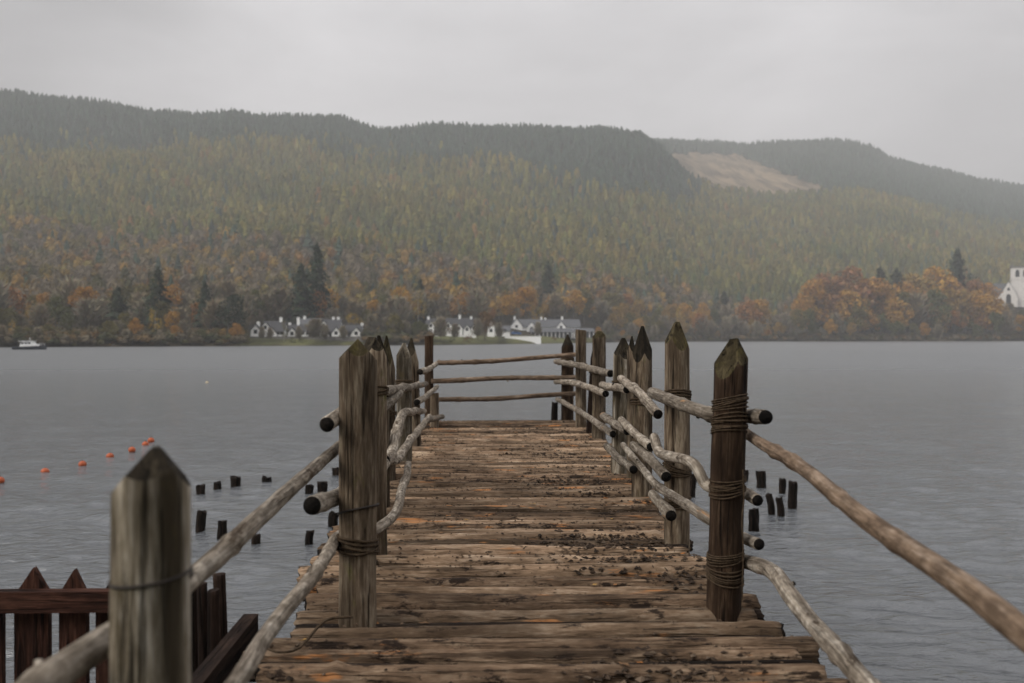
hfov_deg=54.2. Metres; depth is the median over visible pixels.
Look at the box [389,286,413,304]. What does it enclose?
broadleaf tree
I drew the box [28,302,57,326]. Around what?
bare tree
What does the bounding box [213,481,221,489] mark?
pile stump
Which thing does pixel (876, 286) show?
broadleaf tree
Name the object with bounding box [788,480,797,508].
pile stump
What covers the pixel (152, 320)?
birch tree
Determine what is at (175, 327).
broadleaf tree
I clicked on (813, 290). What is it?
broadleaf tree
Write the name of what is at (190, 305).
bare tree
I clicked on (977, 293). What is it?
broadleaf tree
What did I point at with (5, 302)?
bare tree
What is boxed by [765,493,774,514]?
pile stump
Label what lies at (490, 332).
house
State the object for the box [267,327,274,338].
bare tree
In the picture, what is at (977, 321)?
broadleaf tree
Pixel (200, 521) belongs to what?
pile stump
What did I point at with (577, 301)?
broadleaf tree
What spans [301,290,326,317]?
broadleaf tree
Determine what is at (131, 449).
buoy
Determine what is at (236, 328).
broadleaf tree
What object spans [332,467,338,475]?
pile stump
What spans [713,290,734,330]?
conifer tree
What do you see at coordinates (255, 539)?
pile stump
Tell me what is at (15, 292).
broadleaf tree
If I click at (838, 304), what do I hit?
broadleaf tree
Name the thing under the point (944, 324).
broadleaf tree
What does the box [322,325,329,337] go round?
bare tree
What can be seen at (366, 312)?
broadleaf tree
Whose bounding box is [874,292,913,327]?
bare tree
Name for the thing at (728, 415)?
railing
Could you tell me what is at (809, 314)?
broadleaf tree
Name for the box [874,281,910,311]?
broadleaf tree
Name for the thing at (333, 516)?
pile stump
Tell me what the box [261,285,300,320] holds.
bare tree
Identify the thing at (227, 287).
bare tree
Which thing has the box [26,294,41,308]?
broadleaf tree
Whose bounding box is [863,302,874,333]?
broadleaf tree
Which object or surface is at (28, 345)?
motor boat
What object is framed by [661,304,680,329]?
broadleaf tree
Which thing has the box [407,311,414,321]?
bare tree
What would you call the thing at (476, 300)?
bare tree
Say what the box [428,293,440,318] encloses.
broadleaf tree
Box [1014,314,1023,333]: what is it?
broadleaf tree
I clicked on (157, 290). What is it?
conifer tree
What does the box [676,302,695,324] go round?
broadleaf tree
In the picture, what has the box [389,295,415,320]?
bare tree
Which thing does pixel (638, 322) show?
broadleaf tree
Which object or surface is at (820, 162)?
spruce forest
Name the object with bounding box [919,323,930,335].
broadleaf tree
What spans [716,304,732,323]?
bare tree
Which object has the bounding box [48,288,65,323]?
bare tree
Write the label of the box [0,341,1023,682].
lake water
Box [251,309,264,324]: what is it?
bare tree
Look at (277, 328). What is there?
cottage
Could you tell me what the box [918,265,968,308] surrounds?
broadleaf tree
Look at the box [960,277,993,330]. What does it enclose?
broadleaf tree
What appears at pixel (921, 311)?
bare tree
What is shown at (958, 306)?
broadleaf tree
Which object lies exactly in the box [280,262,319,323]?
conifer tree
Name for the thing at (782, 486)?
pile stump
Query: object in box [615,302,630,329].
broadleaf tree
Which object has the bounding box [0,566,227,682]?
palisade
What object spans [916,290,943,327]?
broadleaf tree
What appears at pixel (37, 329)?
bare tree
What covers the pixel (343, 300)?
bare tree
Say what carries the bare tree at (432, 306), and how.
on the hills
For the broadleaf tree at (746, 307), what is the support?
on the hills
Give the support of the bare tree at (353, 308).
on the hills
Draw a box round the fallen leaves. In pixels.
[303,420,683,665]
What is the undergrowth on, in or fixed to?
on the hills
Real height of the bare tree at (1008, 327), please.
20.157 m
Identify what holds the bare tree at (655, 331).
on the hills
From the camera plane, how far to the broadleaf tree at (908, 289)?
630.38 m
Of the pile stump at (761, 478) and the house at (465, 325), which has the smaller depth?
the pile stump at (761, 478)
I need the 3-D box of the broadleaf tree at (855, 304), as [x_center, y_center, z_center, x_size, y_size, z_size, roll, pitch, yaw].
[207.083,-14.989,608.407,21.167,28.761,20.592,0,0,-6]
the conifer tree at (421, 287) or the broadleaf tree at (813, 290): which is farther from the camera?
the broadleaf tree at (813, 290)
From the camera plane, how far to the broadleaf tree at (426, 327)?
331.94 m
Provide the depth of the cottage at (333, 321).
340.20 m
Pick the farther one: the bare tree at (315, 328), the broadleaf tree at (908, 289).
the broadleaf tree at (908, 289)
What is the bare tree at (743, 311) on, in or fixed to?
on the hills
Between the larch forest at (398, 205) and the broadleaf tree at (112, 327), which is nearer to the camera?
the broadleaf tree at (112, 327)
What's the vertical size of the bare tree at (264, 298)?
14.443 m
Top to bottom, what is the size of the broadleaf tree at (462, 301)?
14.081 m
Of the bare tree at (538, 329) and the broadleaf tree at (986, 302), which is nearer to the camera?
the bare tree at (538, 329)
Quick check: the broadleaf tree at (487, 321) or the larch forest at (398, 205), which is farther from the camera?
the larch forest at (398, 205)
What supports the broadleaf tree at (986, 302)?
on the hills
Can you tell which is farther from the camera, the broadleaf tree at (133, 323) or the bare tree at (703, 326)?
the bare tree at (703, 326)
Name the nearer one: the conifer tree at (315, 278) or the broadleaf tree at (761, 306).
the conifer tree at (315, 278)
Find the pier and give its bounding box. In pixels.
[192,420,849,682]
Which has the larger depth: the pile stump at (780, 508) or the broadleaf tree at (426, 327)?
the broadleaf tree at (426, 327)
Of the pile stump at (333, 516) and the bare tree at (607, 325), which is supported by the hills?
the bare tree at (607, 325)
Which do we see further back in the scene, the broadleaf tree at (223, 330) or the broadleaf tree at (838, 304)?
the broadleaf tree at (838, 304)
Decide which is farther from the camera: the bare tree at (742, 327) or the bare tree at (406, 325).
the bare tree at (742, 327)
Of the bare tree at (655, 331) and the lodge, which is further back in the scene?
the bare tree at (655, 331)
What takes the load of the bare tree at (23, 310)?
on the hills
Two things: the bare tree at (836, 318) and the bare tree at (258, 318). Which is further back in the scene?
the bare tree at (836, 318)
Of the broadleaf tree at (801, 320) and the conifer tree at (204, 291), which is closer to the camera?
the conifer tree at (204, 291)
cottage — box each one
[250,321,260,335]
[262,317,287,335]
[286,317,306,335]
[300,316,321,324]
[322,317,342,324]
[326,324,344,335]
[345,323,363,335]
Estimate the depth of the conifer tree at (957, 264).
652.89 m
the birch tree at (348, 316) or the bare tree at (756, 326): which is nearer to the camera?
the birch tree at (348, 316)
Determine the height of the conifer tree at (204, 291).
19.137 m
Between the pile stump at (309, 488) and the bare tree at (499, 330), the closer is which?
the pile stump at (309, 488)
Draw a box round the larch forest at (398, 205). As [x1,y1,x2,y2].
[0,117,1023,311]
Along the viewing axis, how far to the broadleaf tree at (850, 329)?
586.03 m
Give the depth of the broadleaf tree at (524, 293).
454.61 m
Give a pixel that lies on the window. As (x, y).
(1008, 298)
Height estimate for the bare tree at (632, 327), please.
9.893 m
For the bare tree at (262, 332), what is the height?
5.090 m
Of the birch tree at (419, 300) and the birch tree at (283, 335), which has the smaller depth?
the birch tree at (283, 335)
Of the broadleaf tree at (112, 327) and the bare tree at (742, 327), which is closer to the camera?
the broadleaf tree at (112, 327)
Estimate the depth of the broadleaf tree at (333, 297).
373.42 m
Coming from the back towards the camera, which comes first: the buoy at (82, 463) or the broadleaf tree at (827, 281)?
the broadleaf tree at (827, 281)
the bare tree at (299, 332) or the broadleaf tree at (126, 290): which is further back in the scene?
the broadleaf tree at (126, 290)
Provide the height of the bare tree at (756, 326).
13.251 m
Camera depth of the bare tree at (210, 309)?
298.46 m
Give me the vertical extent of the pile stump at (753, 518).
1.036 m
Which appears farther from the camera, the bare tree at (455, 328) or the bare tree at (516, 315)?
the bare tree at (516, 315)
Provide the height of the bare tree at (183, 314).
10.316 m
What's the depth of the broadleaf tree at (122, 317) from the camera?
285.94 m
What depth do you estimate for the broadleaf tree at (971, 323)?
616.81 m
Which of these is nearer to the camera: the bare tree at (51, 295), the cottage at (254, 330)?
the cottage at (254, 330)
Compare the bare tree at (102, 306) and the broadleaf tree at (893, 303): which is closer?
the bare tree at (102, 306)
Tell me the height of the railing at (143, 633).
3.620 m
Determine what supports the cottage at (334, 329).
on the hills
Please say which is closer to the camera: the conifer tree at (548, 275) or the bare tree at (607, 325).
the bare tree at (607, 325)
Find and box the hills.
[0,109,1023,346]
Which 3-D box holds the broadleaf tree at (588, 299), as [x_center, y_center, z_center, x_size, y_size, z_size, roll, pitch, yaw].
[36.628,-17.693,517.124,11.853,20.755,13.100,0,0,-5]
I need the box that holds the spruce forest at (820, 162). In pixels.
[0,88,1023,324]
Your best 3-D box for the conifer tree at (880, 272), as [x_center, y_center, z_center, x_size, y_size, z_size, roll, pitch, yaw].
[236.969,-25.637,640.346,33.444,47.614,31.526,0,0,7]
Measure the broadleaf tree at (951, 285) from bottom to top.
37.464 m
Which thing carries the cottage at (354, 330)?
on the hills
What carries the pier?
in the lake water
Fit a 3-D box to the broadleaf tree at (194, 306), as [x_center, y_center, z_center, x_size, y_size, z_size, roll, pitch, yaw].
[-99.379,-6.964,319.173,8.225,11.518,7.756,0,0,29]
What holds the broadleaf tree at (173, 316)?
on the hills
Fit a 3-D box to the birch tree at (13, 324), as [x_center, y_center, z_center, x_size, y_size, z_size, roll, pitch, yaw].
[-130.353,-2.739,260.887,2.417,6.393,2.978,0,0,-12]
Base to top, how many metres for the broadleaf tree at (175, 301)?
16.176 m
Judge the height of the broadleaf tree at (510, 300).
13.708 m
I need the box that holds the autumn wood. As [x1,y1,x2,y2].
[0,209,836,321]
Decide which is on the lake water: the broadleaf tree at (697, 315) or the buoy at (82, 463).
the buoy at (82, 463)
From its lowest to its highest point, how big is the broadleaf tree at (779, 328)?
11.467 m
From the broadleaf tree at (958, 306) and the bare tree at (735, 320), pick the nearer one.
the bare tree at (735, 320)
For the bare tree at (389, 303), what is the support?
on the hills
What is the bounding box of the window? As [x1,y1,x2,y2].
[1006,294,1010,303]
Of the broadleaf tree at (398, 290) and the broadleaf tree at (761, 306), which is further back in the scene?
the broadleaf tree at (761, 306)
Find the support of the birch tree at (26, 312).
on the hills
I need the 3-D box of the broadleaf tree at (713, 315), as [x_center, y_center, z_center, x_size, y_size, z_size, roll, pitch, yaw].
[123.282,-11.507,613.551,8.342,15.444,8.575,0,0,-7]
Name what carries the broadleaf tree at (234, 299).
on the hills
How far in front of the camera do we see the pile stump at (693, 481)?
16.19 m
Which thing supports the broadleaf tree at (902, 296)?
on the hills
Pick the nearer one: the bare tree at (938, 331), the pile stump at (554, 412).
the pile stump at (554, 412)
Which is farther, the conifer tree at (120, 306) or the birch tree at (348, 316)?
the birch tree at (348, 316)
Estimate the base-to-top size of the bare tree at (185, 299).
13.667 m
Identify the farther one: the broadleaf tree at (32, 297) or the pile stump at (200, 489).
the broadleaf tree at (32, 297)
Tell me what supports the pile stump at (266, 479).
in the lake water
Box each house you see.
[426,317,438,336]
[445,314,475,337]
[487,324,493,336]
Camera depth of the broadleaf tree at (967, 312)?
627.71 m
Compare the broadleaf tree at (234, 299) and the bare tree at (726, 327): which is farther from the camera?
the bare tree at (726, 327)
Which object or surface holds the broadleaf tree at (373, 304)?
on the hills
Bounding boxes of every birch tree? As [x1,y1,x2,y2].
[9,319,15,331]
[24,305,33,324]
[145,308,162,331]
[282,320,287,337]
[345,312,365,324]
[411,287,426,322]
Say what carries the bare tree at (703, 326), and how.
on the hills
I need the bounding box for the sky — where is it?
[0,0,1023,184]
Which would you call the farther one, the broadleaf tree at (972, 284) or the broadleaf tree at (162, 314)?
the broadleaf tree at (972, 284)
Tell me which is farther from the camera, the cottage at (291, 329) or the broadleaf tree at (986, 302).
the broadleaf tree at (986, 302)
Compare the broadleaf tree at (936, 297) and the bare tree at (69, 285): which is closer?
the bare tree at (69, 285)
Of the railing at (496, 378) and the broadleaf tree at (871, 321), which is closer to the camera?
the railing at (496, 378)
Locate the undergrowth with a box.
[0,323,1023,345]
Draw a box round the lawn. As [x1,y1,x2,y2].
[248,336,362,341]
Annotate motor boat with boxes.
[12,341,46,349]
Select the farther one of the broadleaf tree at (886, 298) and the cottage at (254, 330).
the broadleaf tree at (886, 298)
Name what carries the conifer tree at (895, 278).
on the hills
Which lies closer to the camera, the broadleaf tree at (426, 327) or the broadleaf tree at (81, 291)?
the broadleaf tree at (81, 291)
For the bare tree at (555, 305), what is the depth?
486.34 m
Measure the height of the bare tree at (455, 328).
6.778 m
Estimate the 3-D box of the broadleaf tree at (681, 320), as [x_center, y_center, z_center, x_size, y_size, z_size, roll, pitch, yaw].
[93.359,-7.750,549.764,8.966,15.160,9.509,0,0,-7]
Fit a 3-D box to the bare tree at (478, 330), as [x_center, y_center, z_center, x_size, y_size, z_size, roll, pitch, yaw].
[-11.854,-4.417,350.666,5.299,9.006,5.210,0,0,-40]
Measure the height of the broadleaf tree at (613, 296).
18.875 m
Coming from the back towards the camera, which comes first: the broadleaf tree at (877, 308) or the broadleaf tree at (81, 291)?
the broadleaf tree at (877, 308)
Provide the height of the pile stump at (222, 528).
0.942 m
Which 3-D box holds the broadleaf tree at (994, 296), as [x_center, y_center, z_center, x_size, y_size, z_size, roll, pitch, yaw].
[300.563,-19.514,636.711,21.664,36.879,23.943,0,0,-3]
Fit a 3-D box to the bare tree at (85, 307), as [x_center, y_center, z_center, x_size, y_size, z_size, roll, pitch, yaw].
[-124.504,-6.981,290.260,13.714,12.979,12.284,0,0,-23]
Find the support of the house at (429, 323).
on the hills
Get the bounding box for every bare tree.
[0,276,19,318]
[12,299,34,318]
[13,314,30,326]
[26,327,42,335]
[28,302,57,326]
[43,274,85,325]
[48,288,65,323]
[64,296,106,328]
[92,296,110,324]
[120,328,130,335]
[121,316,139,329]
[125,290,148,317]
[127,298,151,325]
[167,307,198,330]
[170,292,191,319]
[177,320,190,333]
[186,296,200,325]
[194,297,227,330]
[197,279,224,301]
[215,297,234,327]
[216,279,239,300]
[229,301,255,327]
[236,286,257,320]
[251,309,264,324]
[255,293,283,322]
[258,326,266,337]
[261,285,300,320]
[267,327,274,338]
[294,326,303,338]
[303,317,327,339]
[321,307,344,323]
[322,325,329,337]
[335,293,349,319]
[338,325,347,337]
[344,298,358,324]
[352,304,371,323]
[380,296,395,316]
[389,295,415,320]
[399,319,409,333]
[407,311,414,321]
[410,289,431,321]
[427,299,437,316]
[431,315,451,336]
[449,323,459,337]
[464,285,491,318]
[471,317,483,335]
[494,322,504,336]
[508,307,521,320]
[533,322,541,334]
[545,290,564,316]
[591,299,612,330]
[602,320,613,333]
[625,323,638,335]
[650,325,659,335]
[657,314,673,335]
[682,324,694,334]
[694,314,711,339]
[706,319,717,333]
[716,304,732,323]
[716,315,733,339]
[728,315,741,334]
[734,303,751,321]
[734,320,750,335]
[751,319,765,339]
[806,297,826,327]
[825,312,844,334]
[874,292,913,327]
[902,291,932,330]
[932,324,942,335]
[993,310,1017,336]
[1003,303,1017,314]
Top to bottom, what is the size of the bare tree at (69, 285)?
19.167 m
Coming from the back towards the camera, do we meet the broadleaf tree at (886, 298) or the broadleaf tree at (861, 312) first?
the broadleaf tree at (886, 298)
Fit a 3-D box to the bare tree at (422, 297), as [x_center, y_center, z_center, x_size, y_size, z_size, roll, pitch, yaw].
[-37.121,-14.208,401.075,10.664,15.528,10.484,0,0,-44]
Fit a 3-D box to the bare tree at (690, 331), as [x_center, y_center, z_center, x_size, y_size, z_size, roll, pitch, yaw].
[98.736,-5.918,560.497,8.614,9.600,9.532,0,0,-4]
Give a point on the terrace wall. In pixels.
(536, 340)
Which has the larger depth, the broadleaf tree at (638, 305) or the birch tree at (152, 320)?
the broadleaf tree at (638, 305)
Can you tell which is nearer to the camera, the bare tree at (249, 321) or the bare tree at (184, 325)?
the bare tree at (184, 325)
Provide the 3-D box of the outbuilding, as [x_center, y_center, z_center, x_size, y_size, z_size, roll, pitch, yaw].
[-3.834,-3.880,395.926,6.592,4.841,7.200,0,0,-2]
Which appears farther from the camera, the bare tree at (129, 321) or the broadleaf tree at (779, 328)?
the broadleaf tree at (779, 328)
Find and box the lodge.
[511,316,594,337]
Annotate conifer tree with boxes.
[100,284,134,326]
[135,266,173,330]
[191,279,212,327]
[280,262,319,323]
[299,241,342,317]
[411,278,434,321]
[537,260,558,303]
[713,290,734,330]
[865,265,900,331]
[872,267,915,333]
[929,248,989,331]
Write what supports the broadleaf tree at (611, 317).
on the hills
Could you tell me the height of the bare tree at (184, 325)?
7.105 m
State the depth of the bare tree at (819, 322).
614.08 m
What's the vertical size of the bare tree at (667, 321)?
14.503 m
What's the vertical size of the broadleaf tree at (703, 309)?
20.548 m
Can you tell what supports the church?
on the hills
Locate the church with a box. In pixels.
[991,264,1023,306]
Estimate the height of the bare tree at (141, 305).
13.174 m
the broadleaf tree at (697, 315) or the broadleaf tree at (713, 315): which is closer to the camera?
the broadleaf tree at (697, 315)
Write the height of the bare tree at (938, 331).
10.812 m
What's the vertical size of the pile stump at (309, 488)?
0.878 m
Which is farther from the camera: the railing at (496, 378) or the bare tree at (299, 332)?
the bare tree at (299, 332)
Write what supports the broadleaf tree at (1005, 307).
on the hills
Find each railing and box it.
[15,335,444,682]
[431,352,575,401]
[553,322,1023,682]
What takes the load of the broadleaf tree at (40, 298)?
on the hills
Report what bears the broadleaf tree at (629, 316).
on the hills
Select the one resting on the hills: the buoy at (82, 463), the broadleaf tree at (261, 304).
the broadleaf tree at (261, 304)
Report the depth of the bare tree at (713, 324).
575.58 m
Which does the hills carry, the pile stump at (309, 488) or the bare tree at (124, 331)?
the bare tree at (124, 331)
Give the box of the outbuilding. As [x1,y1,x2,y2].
[494,326,510,336]
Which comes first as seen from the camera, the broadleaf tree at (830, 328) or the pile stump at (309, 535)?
the pile stump at (309, 535)
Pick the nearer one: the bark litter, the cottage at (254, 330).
the bark litter
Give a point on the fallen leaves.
(494, 609)
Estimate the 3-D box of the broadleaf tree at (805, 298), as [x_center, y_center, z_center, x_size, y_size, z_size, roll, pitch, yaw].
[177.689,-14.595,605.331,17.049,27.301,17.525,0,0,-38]
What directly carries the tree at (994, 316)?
on the hills
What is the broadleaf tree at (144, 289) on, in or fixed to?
on the hills
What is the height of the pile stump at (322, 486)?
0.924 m
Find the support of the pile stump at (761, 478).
in the lake water
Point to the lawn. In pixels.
(346, 338)
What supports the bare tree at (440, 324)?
on the hills
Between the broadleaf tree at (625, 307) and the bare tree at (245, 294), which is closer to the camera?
the bare tree at (245, 294)
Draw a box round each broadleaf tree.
[4,285,30,314]
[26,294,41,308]
[33,291,50,314]
[46,295,72,326]
[67,286,99,307]
[101,320,119,342]
[103,285,135,311]
[118,313,131,328]
[128,317,143,333]
[135,284,156,297]
[148,300,171,327]
[161,284,183,308]
[163,311,179,328]
[170,325,183,334]
[189,302,200,325]
[211,293,249,332]
[219,328,227,335]
[228,323,243,336]
[249,288,266,327]
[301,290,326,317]
[326,289,339,308]
[361,309,371,322]
[366,299,379,318]
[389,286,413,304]
[421,324,429,331]
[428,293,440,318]
[449,292,471,317]
[473,311,494,339]
[497,294,515,321]
[511,287,536,318]
[561,288,586,318]
[572,288,594,324]
[601,293,623,313]
[606,306,627,332]
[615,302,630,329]
[622,312,638,329]
[628,299,647,321]
[631,318,644,333]
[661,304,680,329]
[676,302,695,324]
[676,314,690,333]
[690,313,705,333]
[692,302,710,319]
[708,310,719,321]
[730,300,762,329]
[750,299,769,331]
[773,322,785,339]
[789,309,808,338]
[790,295,821,331]
[791,278,832,321]
[801,308,816,335]
[811,271,849,321]
[823,318,837,334]
[827,265,876,325]
[829,289,871,326]
[838,293,870,328]
[846,305,870,333]
[846,322,856,334]
[847,277,889,331]
[856,309,879,334]
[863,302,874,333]
[871,286,890,332]
[873,292,897,331]
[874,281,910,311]
[882,298,915,334]
[890,281,919,332]
[896,291,916,331]
[900,271,944,330]
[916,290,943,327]
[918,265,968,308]
[919,288,953,329]
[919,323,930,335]
[935,281,970,332]
[935,309,949,332]
[943,288,975,334]
[944,310,969,333]
[953,301,975,332]
[955,311,973,333]
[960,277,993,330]
[967,289,1003,323]
[968,282,1003,332]
[969,295,1002,332]
[974,309,995,334]
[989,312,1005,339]
[994,301,1009,311]
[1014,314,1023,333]
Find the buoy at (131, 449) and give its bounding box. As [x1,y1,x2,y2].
[128,446,135,451]
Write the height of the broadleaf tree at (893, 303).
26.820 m
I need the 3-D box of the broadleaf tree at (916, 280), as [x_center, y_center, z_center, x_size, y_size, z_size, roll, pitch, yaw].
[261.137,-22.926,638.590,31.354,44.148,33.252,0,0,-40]
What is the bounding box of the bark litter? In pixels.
[251,420,805,682]
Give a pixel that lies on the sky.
(940, 83)
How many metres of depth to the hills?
649.67 m
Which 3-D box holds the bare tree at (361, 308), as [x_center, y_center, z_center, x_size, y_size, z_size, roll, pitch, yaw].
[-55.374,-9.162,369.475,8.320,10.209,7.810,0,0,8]
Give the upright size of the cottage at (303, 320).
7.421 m
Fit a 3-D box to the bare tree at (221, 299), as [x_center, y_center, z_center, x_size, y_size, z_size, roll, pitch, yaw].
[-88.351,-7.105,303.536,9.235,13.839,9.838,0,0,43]
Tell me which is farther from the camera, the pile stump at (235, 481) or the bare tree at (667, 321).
the bare tree at (667, 321)
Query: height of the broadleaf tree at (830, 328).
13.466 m
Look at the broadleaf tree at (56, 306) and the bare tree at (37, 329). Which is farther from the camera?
the broadleaf tree at (56, 306)
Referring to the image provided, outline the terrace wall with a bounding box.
[505,337,540,343]
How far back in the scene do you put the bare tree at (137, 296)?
331.00 m
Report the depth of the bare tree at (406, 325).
320.14 m
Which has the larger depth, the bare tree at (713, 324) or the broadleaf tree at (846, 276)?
the broadleaf tree at (846, 276)
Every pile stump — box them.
[195,510,206,532]
[196,484,204,493]
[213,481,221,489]
[217,520,226,538]
[230,476,240,486]
[251,534,260,544]
[262,475,271,481]
[305,484,313,493]
[305,530,313,544]
[317,481,327,492]
[328,510,338,526]
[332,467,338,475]
[551,401,557,419]
[690,474,696,497]
[748,508,758,531]
[756,471,765,487]
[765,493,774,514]
[775,497,784,516]
[779,478,785,493]
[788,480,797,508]
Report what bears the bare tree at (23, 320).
on the hills
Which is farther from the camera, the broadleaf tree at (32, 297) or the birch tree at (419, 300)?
the birch tree at (419, 300)
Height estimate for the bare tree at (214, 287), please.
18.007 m
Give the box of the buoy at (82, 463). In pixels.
[78,460,86,465]
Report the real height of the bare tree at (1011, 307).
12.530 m
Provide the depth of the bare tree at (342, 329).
308.30 m
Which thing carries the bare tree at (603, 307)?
on the hills
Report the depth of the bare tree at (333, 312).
354.38 m

